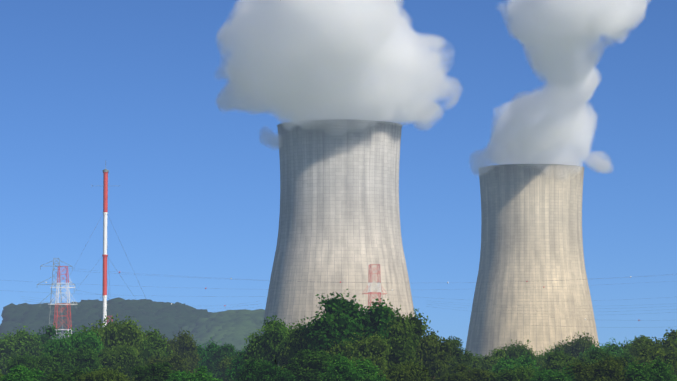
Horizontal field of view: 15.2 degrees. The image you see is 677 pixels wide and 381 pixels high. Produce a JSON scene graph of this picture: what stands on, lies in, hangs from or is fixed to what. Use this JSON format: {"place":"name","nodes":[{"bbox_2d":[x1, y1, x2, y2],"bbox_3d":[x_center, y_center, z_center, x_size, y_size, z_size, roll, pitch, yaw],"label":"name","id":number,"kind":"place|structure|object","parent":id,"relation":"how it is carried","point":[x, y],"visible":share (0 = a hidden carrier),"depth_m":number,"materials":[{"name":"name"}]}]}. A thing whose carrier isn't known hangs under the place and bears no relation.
{"place":"outdoors","nodes":[
{"label":"outdoors","id":0,"kind":"place"},
{"bbox_2d":[261,119,414,337],"bbox_3d":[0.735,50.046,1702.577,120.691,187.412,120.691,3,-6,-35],"label":"cooling tower","id":1,"kind":"structure","parent":0,"point":[339,218],"depth_m":1669.63,"materials":[{"name":"concrete"}]},
{"bbox_2d":[0,0,676,353],"label":"sky","id":2,"kind":"structure","parent":0,"point":[183,103],"materials":[{"name":"blue"}]},
{"bbox_2d":[466,164,599,359],"bbox_3d":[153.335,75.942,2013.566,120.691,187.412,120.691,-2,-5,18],"label":"cooling tower","id":3,"kind":"structure","parent":0,"point":[531,227],"depth_m":1979.73,"materials":[{"name":"concrete"}]},
{"bbox_3d":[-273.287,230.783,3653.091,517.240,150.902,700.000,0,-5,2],"label":"hill terrain","id":4,"kind":"structure","parent":0,"visible":0},
{"bbox_2d":[0,298,223,341],"bbox_3d":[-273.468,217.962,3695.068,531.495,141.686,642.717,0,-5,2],"label":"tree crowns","id":5,"kind":"object","parent":4,"relation":"on","point":[171,319],"visible":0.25,"depth_m":3833.18,"materials":[{"name":"green plant"}]},
{"bbox_3d":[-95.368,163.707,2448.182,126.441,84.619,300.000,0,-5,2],"label":"hill terrain","id":6,"kind":"structure","parent":0,"visible":0},
{"bbox_2d":[176,309,264,351],"bbox_3d":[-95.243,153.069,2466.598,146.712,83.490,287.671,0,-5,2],"label":"wooded hill","id":7,"kind":"structure","parent":6,"relation":"on","point":[229,327],"depth_m":2509.75,"materials":[{"name":"green plant"}]},
{"label":"ground","id":8,"kind":"structure","parent":0,"visible":0},
{"bbox_2d":[0,365,46,380],"bbox_3d":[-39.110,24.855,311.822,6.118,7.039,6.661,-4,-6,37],"label":"tree","id":9,"kind":"object","parent":8,"relation":"on","point":[20,373],"visible":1,"depth_m":310.91,"materials":[{"name":"green plant"}]},
{"bbox_2d":[0,325,48,375],"bbox_3d":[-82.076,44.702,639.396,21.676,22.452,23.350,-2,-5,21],"label":"tree","id":10,"kind":"object","parent":8,"relation":"on","point":[20,342],"visible":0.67,"depth_m":635.41,"materials":[{"name":"green plant"}]},
{"bbox_2d":[3,351,64,380],"bbox_3d":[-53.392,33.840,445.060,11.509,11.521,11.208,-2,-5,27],"label":"tree","id":11,"kind":"object","parent":8,"relation":"on","point":[45,365],"visible":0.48,"depth_m":443.42,"materials":[{"name":"green plant"}]},
{"bbox_2d":[34,323,61,351],"bbox_3d":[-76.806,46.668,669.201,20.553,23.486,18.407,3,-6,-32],"label":"tree","id":12,"kind":"object","parent":8,"relation":"on","point":[50,331],"visible":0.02,"depth_m":665.50,"materials":[{"name":"green plant"}]},
{"bbox_2d":[37,258,75,336],"bbox_3d":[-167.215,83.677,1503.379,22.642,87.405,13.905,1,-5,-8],"label":"electricity pylon","id":13,"kind":"object","parent":8,"relation":"on","point":[60,284],"visible":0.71,"depth_m":1504.34,"materials":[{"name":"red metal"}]},
{"bbox_2d":[48,266,76,337],"bbox_3d":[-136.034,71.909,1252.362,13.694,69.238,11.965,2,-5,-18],"label":"lattice tower","id":14,"kind":"structure","parent":8,"relation":"on","point":[59,292],"depth_m":1253.52,"materials":[{"name":"metal"}]},
{"bbox_2d":[0,268,675,326],"bbox_3d":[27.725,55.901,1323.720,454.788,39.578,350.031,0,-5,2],"label":"power lines","id":15,"kind":"object","parent":14,"relation":"attached to","point":[321,295],"visible":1,"depth_m":1330.95,"materials":[{"name":"grey metal"}]},
{"bbox_2d":[42,366,91,380],"bbox_3d":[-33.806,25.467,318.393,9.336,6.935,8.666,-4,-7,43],"label":"tree","id":16,"kind":"object","parent":8,"relation":"on","point":[53,376],"visible":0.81,"depth_m":316.75,"materials":[{"name":"green plant"}]},
{"bbox_2d":[39,326,104,372],"bbox_3d":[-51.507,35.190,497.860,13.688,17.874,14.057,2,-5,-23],"label":"tree","id":17,"kind":"object","parent":8,"relation":"on","point":[68,343],"visible":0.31,"depth_m":495.34,"materials":[{"name":"green plant"}]},
{"bbox_2d":[46,342,103,376],"bbox_3d":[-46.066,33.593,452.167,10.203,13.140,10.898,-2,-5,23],"label":"tree","id":18,"kind":"object","parent":8,"relation":"on","point":[84,359],"visible":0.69,"depth_m":449.91,"materials":[{"name":"green plant"}]},
{"bbox_2d":[43,169,161,332],"bbox_3d":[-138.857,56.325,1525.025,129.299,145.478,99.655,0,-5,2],"label":"guyed mast","id":19,"kind":"object","parent":8,"relation":"on","point":[105,200],"visible":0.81,"depth_m":1505.68,"materials":[{"name":"red metal"}]},
{"bbox_2d":[74,366,134,380],"bbox_3d":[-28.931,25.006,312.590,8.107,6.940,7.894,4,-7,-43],"label":"tree","id":20,"kind":"object","parent":8,"relation":"on","point":[105,374],"visible":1,"depth_m":310.85,"materials":[{"name":"green plant"}]},
{"bbox_2d":[66,314,147,360],"bbox_3d":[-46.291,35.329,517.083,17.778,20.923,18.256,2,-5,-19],"label":"tree","id":21,"kind":"object","parent":8,"relation":"on","point":[115,335],"visible":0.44,"depth_m":513.36,"materials":[{"name":"green plant"}]},
{"bbox_2d":[94,342,152,380],"bbox_3d":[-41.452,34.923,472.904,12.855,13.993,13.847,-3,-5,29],"label":"tree","id":22,"kind":"object","parent":8,"relation":"on","point":[125,358],"visible":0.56,"depth_m":470.39,"materials":[{"name":"green plant"}]},
{"bbox_2d":[129,320,172,365],"bbox_3d":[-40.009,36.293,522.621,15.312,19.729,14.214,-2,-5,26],"label":"tree","id":23,"kind":"object","parent":8,"relation":"on","point":[154,345],"visible":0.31,"depth_m":520.48,"materials":[{"name":"green plant"}]},
{"bbox_2d":[129,361,178,380],"bbox_3d":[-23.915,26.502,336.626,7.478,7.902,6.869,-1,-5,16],"label":"tree","id":24,"kind":"object","parent":8,"relation":"on","point":[159,371],"visible":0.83,"depth_m":336.06,"materials":[{"name":"green plant"}]},
{"bbox_2d":[144,351,193,374],"bbox_3d":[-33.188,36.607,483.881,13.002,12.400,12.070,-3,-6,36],"label":"tree","id":25,"kind":"object","parent":8,"relation":"on","point":[176,362],"visible":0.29,"depth_m":481.65,"materials":[{"name":"green plant"}]},
{"bbox_2d":[161,328,201,372],"bbox_3d":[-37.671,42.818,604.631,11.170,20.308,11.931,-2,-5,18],"label":"tree","id":26,"kind":"object","parent":8,"relation":"on","point":[184,344],"visible":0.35,"depth_m":602.44,"materials":[{"name":"green plant"}]},
{"bbox_2d":[166,365,223,380],"bbox_3d":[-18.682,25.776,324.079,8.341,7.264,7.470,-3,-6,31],"label":"tree","id":27,"kind":"object","parent":8,"relation":"on","point":[200,375],"visible":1,"depth_m":322.90,"materials":[{"name":"green plant"}]},
{"bbox_2d":[194,337,221,373],"bbox_3d":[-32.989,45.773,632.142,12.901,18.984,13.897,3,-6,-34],"label":"tree","id":28,"kind":"object","parent":8,"relation":"on","point":[205,355],"visible":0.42,"depth_m":629.15,"materials":[{"name":"green plant"}]},
{"bbox_2d":[207,343,239,378],"bbox_3d":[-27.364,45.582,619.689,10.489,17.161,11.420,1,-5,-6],"label":"tree","id":29,"kind":"object","parent":8,"relation":"on","point":[221,352],"visible":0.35,"depth_m":618.49,"materials":[{"name":"green plant"}]},
{"bbox_2d":[216,354,237,380],"bbox_3d":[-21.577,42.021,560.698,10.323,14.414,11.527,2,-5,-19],"label":"tree","id":30,"kind":"object","parent":8,"relation":"on","point":[223,366],"visible":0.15,"depth_m":560.13,"materials":[{"name":"green plant"}]},
{"bbox_2d":[225,344,279,380],"bbox_3d":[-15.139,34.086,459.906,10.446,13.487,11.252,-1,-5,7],"label":"tree","id":31,"kind":"object","parent":8,"relation":"on","point":[235,366],"visible":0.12,"depth_m":458.19,"materials":[{"name":"green plant"}]},
{"bbox_2d":[238,315,293,369],"bbox_3d":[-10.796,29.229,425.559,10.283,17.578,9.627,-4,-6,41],"label":"tree","id":32,"kind":"object","parent":8,"relation":"on","point":[270,345],"visible":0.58,"depth_m":423.58,"materials":[{"name":"green plant"}]},
{"bbox_2d":[233,356,301,380],"bbox_3d":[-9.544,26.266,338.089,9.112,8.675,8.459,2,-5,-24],"label":"tree","id":33,"kind":"object","parent":8,"relation":"on","point":[258,371],"visible":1,"depth_m":336.52,"materials":[{"name":"green plant"}]},
{"bbox_2d":[276,332,292,373],"bbox_3d":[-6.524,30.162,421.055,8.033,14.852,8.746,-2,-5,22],"label":"tree","id":34,"kind":"object","parent":8,"relation":"on","point":[282,361],"visible":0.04,"depth_m":420.24,"materials":[{"name":"green plant"}]},
{"bbox_2d":[284,315,319,375],"bbox_3d":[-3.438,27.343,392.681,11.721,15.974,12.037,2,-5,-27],"label":"tree","id":35,"kind":"object","parent":8,"relation":"on","point":[296,341],"visible":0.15,"depth_m":390.62,"materials":[{"name":"green plant"}]},
{"bbox_2d":[281,349,343,380],"bbox_3d":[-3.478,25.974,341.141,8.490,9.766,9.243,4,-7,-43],"label":"tree","id":36,"kind":"object","parent":8,"relation":"on","point":[307,366],"visible":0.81,"depth_m":339.34,"materials":[{"name":"green plant"}]},
{"bbox_2d":[301,289,397,364],"bbox_3d":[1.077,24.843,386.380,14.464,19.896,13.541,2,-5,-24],"label":"tree","id":37,"kind":"object","parent":8,"relation":"on","point":[340,319],"visible":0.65,"depth_m":383.67,"materials":[{"name":"green plant"}]},
{"bbox_2d":[309,328,391,376],"bbox_3d":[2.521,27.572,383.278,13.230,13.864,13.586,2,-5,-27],"label":"tree","id":38,"kind":"object","parent":8,"relation":"on","point":[373,348],"visible":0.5,"depth_m":380.06,"materials":[{"name":"green plant"}]},
{"bbox_2d":[317,353,388,380],"bbox_3d":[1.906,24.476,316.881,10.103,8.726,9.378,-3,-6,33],"label":"tree","id":39,"kind":"object","parent":8,"relation":"on","point":[342,369],"visible":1,"depth_m":315.13,"materials":[{"name":"green plant"}]},
{"bbox_2d":[363,264,385,309],"bbox_3d":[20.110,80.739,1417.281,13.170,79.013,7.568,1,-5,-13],"label":"lattice tower","id":40,"kind":"structure","parent":8,"relation":"on","point":[371,292],"depth_m":1419.20,"materials":[{"name":"metal"}]},
{"bbox_2d":[373,299,430,373],"bbox_3d":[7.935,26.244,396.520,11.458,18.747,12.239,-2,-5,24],"label":"tree","id":41,"kind":"object","parent":8,"relation":"on","point":[403,340],"visible":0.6,"depth_m":393.24,"materials":[{"name":"green plant"}]},
{"bbox_2d":[380,358,434,380],"bbox_3d":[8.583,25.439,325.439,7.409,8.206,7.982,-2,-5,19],"label":"tree","id":42,"kind":"object","parent":8,"relation":"on","point":[409,371],"visible":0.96,"depth_m":324.31,"materials":[{"name":"green plant"}]},
{"bbox_2d":[412,322,455,380],"bbox_3d":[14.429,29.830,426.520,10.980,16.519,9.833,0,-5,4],"label":"tree","id":43,"kind":"object","parent":8,"relation":"on","point":[431,350],"visible":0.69,"depth_m":424.11,"materials":[{"name":"green plant"}]},
{"bbox_2d":[436,336,475,380],"bbox_3d":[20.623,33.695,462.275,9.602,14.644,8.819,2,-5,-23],"label":"tree","id":44,"kind":"object","parent":8,"relation":"on","point":[459,356],"visible":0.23,"depth_m":461.54,"materials":[{"name":"green plant"}]},
{"bbox_2d":[436,364,497,380],"bbox_3d":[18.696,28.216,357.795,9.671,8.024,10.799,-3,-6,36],"label":"tree","id":45,"kind":"object","parent":8,"relation":"on","point":[474,374],"visible":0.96,"depth_m":355.35,"materials":[{"name":"green plant"}]},
{"bbox_2d":[465,346,505,372],"bbox_3d":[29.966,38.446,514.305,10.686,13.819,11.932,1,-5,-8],"label":"tree","id":46,"kind":"object","parent":8,"relation":"on","point":[487,362],"visible":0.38,"depth_m":512.50,"materials":[{"name":"green plant"}]},
{"bbox_2d":[489,364,539,380],"bbox_3d":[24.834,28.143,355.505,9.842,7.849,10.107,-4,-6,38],"label":"tree","id":47,"kind":"object","parent":8,"relation":"on","point":[521,374],"visible":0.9,"depth_m":353.07,"materials":[{"name":"green plant"}]},
{"bbox_2d":[489,351,542,374],"bbox_3d":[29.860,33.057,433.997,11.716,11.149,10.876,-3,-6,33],"label":"tree","id":48,"kind":"object","parent":8,"relation":"on","point":[502,364],"visible":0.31,"depth_m":431.99,"materials":[{"name":"green plant"}]},
{"bbox_2d":[489,339,545,369],"bbox_3d":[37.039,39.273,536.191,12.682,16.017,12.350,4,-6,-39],"label":"tree","id":49,"kind":"object","parent":8,"relation":"on","point":[514,351],"visible":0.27,"depth_m":533.84,"materials":[{"name":"green plant"}]},
{"bbox_2d":[534,346,562,365],"bbox_3d":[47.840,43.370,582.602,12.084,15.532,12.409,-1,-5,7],"label":"tree","id":50,"kind":"object","parent":8,"relation":"on","point":[545,357],"visible":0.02,"depth_m":581.86,"materials":[{"name":"green plant"}]},
{"bbox_2d":[529,363,578,380],"bbox_3d":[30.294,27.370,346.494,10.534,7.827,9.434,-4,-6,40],"label":"tree","id":51,"kind":"object","parent":8,"relation":"on","point":[546,375],"visible":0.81,"depth_m":344.51,"materials":[{"name":"green plant"}]},
{"bbox_2d":[538,350,589,373],"bbox_3d":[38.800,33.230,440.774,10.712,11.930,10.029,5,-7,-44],"label":"tree","id":52,"kind":"object","parent":8,"relation":"on","point":[559,361],"visible":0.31,"depth_m":439.57,"materials":[{"name":"green plant"}]},
{"bbox_2d":[550,331,598,358],"bbox_3d":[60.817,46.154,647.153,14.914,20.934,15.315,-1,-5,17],"label":"tree","id":53,"kind":"object","parent":8,"relation":"on","point":[577,347],"visible":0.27,"depth_m":644.29,"materials":[{"name":"green plant"}]},
{"bbox_2d":[566,356,631,380],"bbox_3d":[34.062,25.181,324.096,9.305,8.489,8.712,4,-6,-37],"label":"tree","id":54,"kind":"object","parent":8,"relation":"on","point":[609,370],"visible":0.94,"depth_m":322.63,"materials":[{"name":"green plant"}]},
{"bbox_2d":[579,337,623,358],"bbox_3d":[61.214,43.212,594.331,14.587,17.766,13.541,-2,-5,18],"label":"tree","id":55,"kind":"object","parent":8,"relation":"on","point":[616,349],"visible":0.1,"depth_m":592.92,"materials":[{"name":"green plant"}]},
{"bbox_2d":[582,347,636,370],"bbox_3d":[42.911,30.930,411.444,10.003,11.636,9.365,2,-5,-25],"label":"tree","id":56,"kind":"object","parent":8,"relation":"on","point":[596,354],"visible":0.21,"depth_m":410.59,"materials":[{"name":"green plant"}]},
{"bbox_2d":[606,340,634,353],"bbox_3d":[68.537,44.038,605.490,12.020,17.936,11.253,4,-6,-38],"label":"tree","id":57,"kind":"object","parent":8,"relation":"on","point":[626,346],"depth_m":604.30,"materials":[{"name":"green plant"}]},
{"bbox_2d":[622,335,662,355],"bbox_3d":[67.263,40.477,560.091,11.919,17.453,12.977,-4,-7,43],"label":"tree","id":58,"kind":"object","parent":8,"relation":"on","point":[646,337],"visible":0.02,"depth_m":559.22,"materials":[{"name":"green plant"}]},
{"bbox_2d":[621,356,676,380],"bbox_3d":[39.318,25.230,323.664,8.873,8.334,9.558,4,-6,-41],"label":"tree","id":59,"kind":"object","parent":8,"relation":"on","point":[659,370],"visible":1,"depth_m":321.56,"materials":[{"name":"green plant"}]},
{"bbox_2d":[628,327,676,359],"bbox_3d":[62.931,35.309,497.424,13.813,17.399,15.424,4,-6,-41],"label":"tree","id":60,"kind":"object","parent":8,"relation":"on","point":[669,341],"visible":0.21,"depth_m":495.69,"materials":[{"name":"green plant"}]},
{"bbox_2d":[629,342,676,379],"bbox_3d":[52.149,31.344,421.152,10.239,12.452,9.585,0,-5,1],"label":"tree","id":61,"kind":"object","parent":8,"relation":"on","point":[648,355],"visible":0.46,"depth_m":419.29,"materials":[{"name":"green plant"}]}
]}

